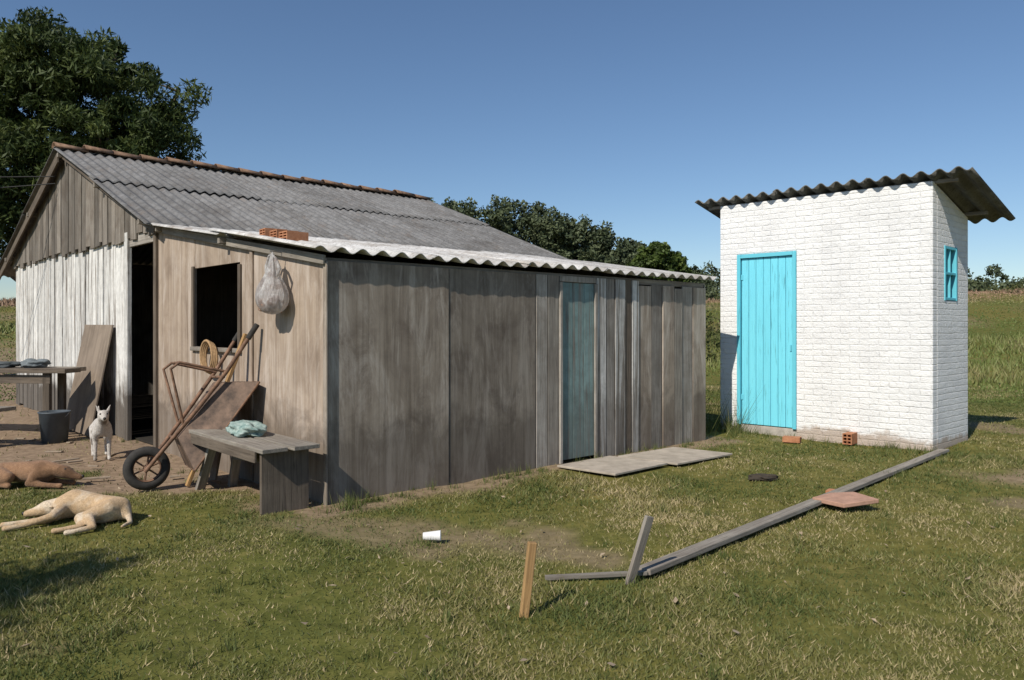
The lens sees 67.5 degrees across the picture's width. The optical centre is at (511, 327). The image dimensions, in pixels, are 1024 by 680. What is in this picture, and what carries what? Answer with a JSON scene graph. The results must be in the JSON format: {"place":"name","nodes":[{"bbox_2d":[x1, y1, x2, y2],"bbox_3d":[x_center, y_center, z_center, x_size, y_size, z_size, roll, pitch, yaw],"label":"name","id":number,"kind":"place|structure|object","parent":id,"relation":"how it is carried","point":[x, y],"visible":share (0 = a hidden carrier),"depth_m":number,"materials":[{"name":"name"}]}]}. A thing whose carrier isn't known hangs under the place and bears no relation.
{"place":"outdoors","nodes":[
{"label":"outdoors","id":0,"kind":"place"},
{"bbox_2d":[0,293,1023,679],"bbox_3d":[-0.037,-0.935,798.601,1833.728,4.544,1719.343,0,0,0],"label":"ground","id":1,"kind":"structure","parent":0,"point":[22,445],"depth_m":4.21,"materials":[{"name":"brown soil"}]},
{"bbox_2d":[0,406,15,411],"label":"bench","id":2,"kind":"object","parent":1,"relation":"on","point":[5,408],"visible":1,"depth_m":8.32,"materials":[{"name":"grey wood"}]},
{"bbox_2d":[0,460,84,487],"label":"resting dog","id":3,"kind":"object","parent":1,"relation":"on","point":[38,473],"visible":1,"depth_m":6.28},
{"bbox_2d":[0,366,85,410],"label":"work table","id":4,"kind":"object","parent":1,"relation":"on","point":[44,379],"visible":0.73,"depth_m":8.96,"materials":[{"name":"grey wood"}]},
{"bbox_2d":[0,361,20,367],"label":"cloth bundle","id":5,"kind":"object","parent":4,"relation":"on","point":[7,364],"visible":0.93,"depth_m":9.14,"materials":[{"name":"grey fabric"}]},
{"bbox_2d":[20,358,50,367],"bbox_3d":[-5.715,0.430,9.200,0.300,0.137,0.308,0,0,-43],"label":"cloth bundle","id":6,"kind":"object","parent":4,"relation":"on","point":[34,363],"visible":0.92,"depth_m":9.12,"materials":[{"name":"grey fabric"}]},
{"bbox_2d":[37,410,71,443],"bbox_3d":[-5.220,1.125,8.750,0.340,0.350,0.336,0,0,0],"label":"bucket","id":7,"kind":"object","parent":1,"relation":"on","point":[54,425],"visible":1,"depth_m":8.64,"materials":[{"name":"plastic"}]},
{"bbox_2d":[0,489,132,535],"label":"sleeping dog","id":8,"kind":"object","parent":1,"relation":"on","point":[83,508],"visible":1,"depth_m":5.10},
{"bbox_2d":[67,325,113,436],"bbox_3d":[-5.278,0.620,9.538,0.268,1.327,1.156,0,0,-44],"label":"plywood sheet","id":9,"kind":"object","parent":1,"relation":"on","point":[87,383],"visible":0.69,"depth_m":9.46,"materials":[{"name":"brown wood"}]},
{"bbox_2d":[14,438,180,479],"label":"wood scraps","id":10,"kind":"object","parent":1,"relation":"on","point":[88,478],"visible":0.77,"depth_m":7.40,"materials":[{"name":"brown wood"}]},
{"bbox_2d":[89,406,112,460],"bbox_3d":[-4.081,1.022,7.619,0.195,0.551,0.804,0,0,-32],"label":"standing dog","id":11,"kind":"object","parent":1,"relation":"on","point":[100,426],"visible":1,"depth_m":7.49},
{"bbox_2d":[0,6,213,281],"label":"leafy tree","id":12,"kind":"object","parent":1,"relation":"on","point":[52,76],"visible":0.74,"depth_m":17.26,"materials":[{"name":"green plant"}]},
{"bbox_2d":[122,323,259,489],"bbox_3d":[-2.667,0.629,6.350,1.006,1.341,0.672,0,0,-31],"label":"wheelbarrow","id":13,"kind":"object","parent":1,"relation":"on","point":[220,404],"visible":0.98,"depth_m":6.21,"materials":[{"name":"metal"}]},
{"bbox_2d":[209,451,221,480],"bbox_3d":[-2.528,0.900,6.667,0.108,0.822,0.328,0,0,12],"label":"leaning board","id":14,"kind":"object","parent":1,"relation":"on","point":[214,469],"visible":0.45,"depth_m":6.55,"materials":[{"name":"grey wood"}]},
{"bbox_2d":[185,333,246,486],"bbox_3d":[-2.478,0.675,6.441,0.502,1.259,0.042,0,0,-36],"label":"leaning stick","id":15,"kind":"object","parent":1,"relation":"on","point":[192,472],"visible":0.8,"depth_m":6.49,"materials":[{"name":"brown wood"}]},
{"bbox_2d":[189,429,319,514],"bbox_3d":[-2.023,1.070,5.857,0.416,0.520,1.421,0,0,-44],"label":"wooden bench","id":16,"kind":"object","parent":1,"relation":"on","point":[283,460],"visible":0.76,"depth_m":5.48,"materials":[{"name":"grey wood"}]},
{"bbox_2d":[225,420,266,437],"bbox_3d":[-2.043,0.775,5.891,0.454,0.133,0.257,0,0,42],"label":"cloth sack","id":17,"kind":"object","parent":16,"relation":"on","point":[242,428],"visible":0.97,"depth_m":5.79,"materials":[{"name":"teal fabric"}]},
{"bbox_2d":[0,142,716,505],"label":"wooden shack","id":18,"kind":"structure","parent":1,"relation":"on","point":[404,342],"depth_m":7.67,"materials":[{"name":"grey wood"}]},
{"bbox_2d":[0,176,55,187],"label":"overhead cable","id":19,"kind":"object","parent":18,"relation":"attached to","point":[27,185],"visible":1,"depth_m":10.84,"materials":[{"name":"metal"}]},
{"bbox_2d":[191,266,194,346],"bbox_3d":[-3.113,-0.200,7.479,0.020,0.800,0.050,0,0,-44],"label":"window frame","id":20,"kind":"structure","parent":18,"relation":"in","point":[193,267],"depth_m":7.46,"materials":[{"name":"brown wood"}]},
{"bbox_2d":[199,339,217,374],"bbox_3d":[-2.791,0.268,7.054,0.060,0.327,0.302,0,0,-44],"label":"rope coil","id":21,"kind":"object","parent":18,"relation":"hanging from","point":[206,344],"visible":0.84,"depth_m":7.02,"materials":[{"name":"beige fabric"}]},
{"bbox_2d":[237,264,241,347],"bbox_3d":[-2.388,-0.180,6.719,0.020,0.760,0.050,0,0,-44],"label":"window frame","id":22,"kind":"structure","parent":18,"relation":"in","point":[239,266],"depth_m":6.71,"materials":[{"name":"brown wood"}]},
{"bbox_2d":[255,250,288,314],"bbox_3d":[-1.877,-0.357,6.025,0.227,0.505,0.305,0,0,-30],"label":"plastic bag","id":23,"kind":"object","parent":18,"relation":"hanging from","point":[271,295],"visible":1,"depth_m":5.95,"materials":[{"name":"plastic"}]},
{"bbox_2d":[259,228,286,235],"bbox_3d":[-1.993,-0.786,6.403,0.190,0.075,0.130,0,0,-39],"label":"hollow brick","id":24,"kind":"object","parent":18,"relation":"on","point":[264,231],"visible":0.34,"depth_m":6.32,"materials":[{"name":"brick"}]},
{"bbox_2d":[270,229,298,237],"bbox_3d":[-1.862,-0.756,6.265,0.190,0.075,0.130,0,0,-42],"label":"hollow brick","id":25,"kind":"object","parent":18,"relation":"on","point":[274,233],"visible":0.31,"depth_m":6.19,"materials":[{"name":"brick"}]},
{"bbox_2d":[279,231,307,240],"bbox_3d":[-1.751,-0.731,6.149,0.130,0.075,0.190,0,0,44],"label":"hollow brick","id":26,"kind":"object","parent":18,"relation":"on","point":[294,235],"visible":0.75,"depth_m":6.09,"materials":[{"name":"brick"}]},
{"bbox_2d":[423,530,440,540],"bbox_3d":[-0.486,1.261,4.660,0.109,0.066,0.066,0,0,0],"label":"plastic cup","id":27,"kind":"object","parent":1,"relation":"on","point":[435,535],"visible":0.99,"depth_m":4.64,"materials":[{"name":"white plastic"}]},
{"bbox_2d":[3,438,995,665],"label":"fallen leaves","id":28,"kind":"object","parent":1,"relation":"on","point":[508,607],"visible":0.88,"depth_m":4.03,"materials":[{"name":"brown plant"}]},
{"bbox_2d":[0,384,1023,679],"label":"weeds","id":29,"kind":"object","parent":1,"relation":"on","point":[734,428],"visible":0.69,"depth_m":4.89,"materials":[{"name":"green plant"}]},
{"bbox_2d":[0,288,1023,402],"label":"field grass","id":30,"kind":"structure","parent":1,"relation":"on","point":[983,371],"depth_m":24.62,"materials":[{"name":"green plant"}]},
{"bbox_2d":[519,541,536,617],"bbox_3d":[0.071,1.163,3.490,0.086,0.379,0.037,0,0,0],"label":"wooden stake","id":31,"kind":"object","parent":1,"relation":"on","point":[528,577],"visible":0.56,"depth_m":3.48,"materials":[{"name":"brown wood"}]},
{"bbox_2d":[429,194,717,299],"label":"distant trees","id":32,"kind":"object","parent":1,"relation":"on","point":[558,233],"visible":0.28,"depth_m":119.98,"materials":[{"name":"green plant"}]},
{"bbox_2d":[625,515,653,584],"bbox_3d":[0.645,1.157,3.920,0.170,0.399,0.037,0,0,-9],"label":"wooden stake","id":33,"kind":"object","parent":1,"relation":"on","point":[640,546],"visible":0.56,"depth_m":3.91,"materials":[{"name":"grey wood"}]},
{"bbox_2d":[557,447,731,475],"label":"concrete slab path","id":34,"kind":"structure","parent":1,"relation":"on","point":[621,464],"depth_m":7.31,"materials":[{"name":"grey concrete"}]},
{"bbox_2d":[625,240,696,282],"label":"round tree","id":35,"kind":"object","parent":1,"relation":"on","point":[651,255],"visible":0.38,"depth_m":59.05,"materials":[{"name":"green plant"}]},
{"bbox_2d":[545,449,948,580],"bbox_3d":[2.420,1.268,5.819,5.885,0.044,0.362,0,0,-43],"label":"long plank","id":36,"kind":"object","parent":1,"relation":"on","point":[652,567],"visible":0.86,"depth_m":4.71,"materials":[{"name":"grey wood"}]},
{"bbox_2d":[747,473,778,481],"bbox_3d":[2.146,1.283,6.552,0.255,0.080,0.206,0,0,22],"label":"dung pile","id":37,"kind":"object","parent":1,"relation":"on","point":[761,477],"visible":0.92,"depth_m":6.50,"materials":[{"name":"brown soil"}]},
{"bbox_2d":[782,435,800,442],"bbox_3d":[3.220,1.280,8.820,0.190,0.060,0.120,0,0,29],"label":"hollow brick","id":38,"kind":"object","parent":1,"relation":"on","point":[793,439],"visible":1,"depth_m":8.77,"materials":[{"name":"brick"}]},
{"bbox_2d":[812,488,878,507],"bbox_3d":[2.410,1.260,5.740,0.417,0.080,0.717,0,0,0],"label":"broken clay tile","id":39,"kind":"object","parent":1,"relation":"on","point":[845,499],"visible":0.83,"depth_m":5.51,"materials":[{"name":"ceramic"}]},
{"bbox_2d":[842,432,856,444],"bbox_3d":[3.800,1.240,8.620,0.100,0.120,0.190,0,0,42],"label":"hollow brick","id":40,"kind":"object","parent":1,"relation":"on","point":[849,438],"visible":1,"depth_m":8.58,"materials":[{"name":"brick"}]},
{"bbox_2d":[695,166,1015,450],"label":"white brick outhouse","id":41,"kind":"structure","parent":1,"relation":"on","point":[844,308],"depth_m":8.73,"materials":[{"name":"brick"}]},
{"bbox_2d":[944,245,945,300],"bbox_3d":[4.706,-0.600,8.374,0.035,0.600,0.060,0,0,-42],"label":"window frame","id":42,"kind":"structure","parent":41,"relation":"in","point":[944,245],"depth_m":8.35,"materials":[{"name":"blue paint"}]},
{"bbox_2d":[946,297,955,300],"bbox_3d":[4.836,-0.320,8.491,0.316,0.030,0.050,0,0,-42],"label":"window frame","id":43,"kind":"structure","parent":41,"relation":"in","point":[947,299],"depth_m":8.50,"materials":[{"name":"blue paint"}]},
{"bbox_2d":[946,246,955,250],"bbox_3d":[4.836,-0.880,8.491,0.316,0.030,0.050,0,0,-42],"label":"window frame","id":44,"kind":"structure","parent":41,"relation":"in","point":[947,248],"depth_m":8.47,"materials":[{"name":"blue paint"}]},
{"bbox_2d":[946,272,955,275],"bbox_3d":[4.836,-0.600,8.491,0.316,0.030,0.050,0,0,-42],"label":"window frame","id":45,"kind":"structure","parent":41,"relation":"in","point":[947,273],"depth_m":8.48,"materials":[{"name":"blue paint"}]},
{"bbox_2d":[951,248,957,300],"bbox_3d":[4.965,-0.600,8.609,0.035,0.600,0.060,0,0,-42],"label":"window frame","id":46,"kind":"structure","parent":41,"relation":"in","point":[954,254],"depth_m":8.60,"materials":[{"name":"blue paint"}]},
{"bbox_2d":[689,260,1023,299],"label":"distant hedgerow","id":47,"kind":"object","parent":1,"relation":"on","point":[979,284],"visible":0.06,"depth_m":105.58,"materials":[{"name":"green plant"}]},
{"bbox_2d":[706,282,1023,362],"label":"shrubs","id":48,"kind":"object","parent":1,"relation":"on","point":[709,331],"visible":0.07,"depth_m":26.00,"materials":[{"name":"green plant"}]},
{"bbox_2d":[0,0,1023,299],"label":"sky","id":49,"kind":"structure","parent":0,"point":[627,114],"materials":[{"name":"blue"}]}
]}

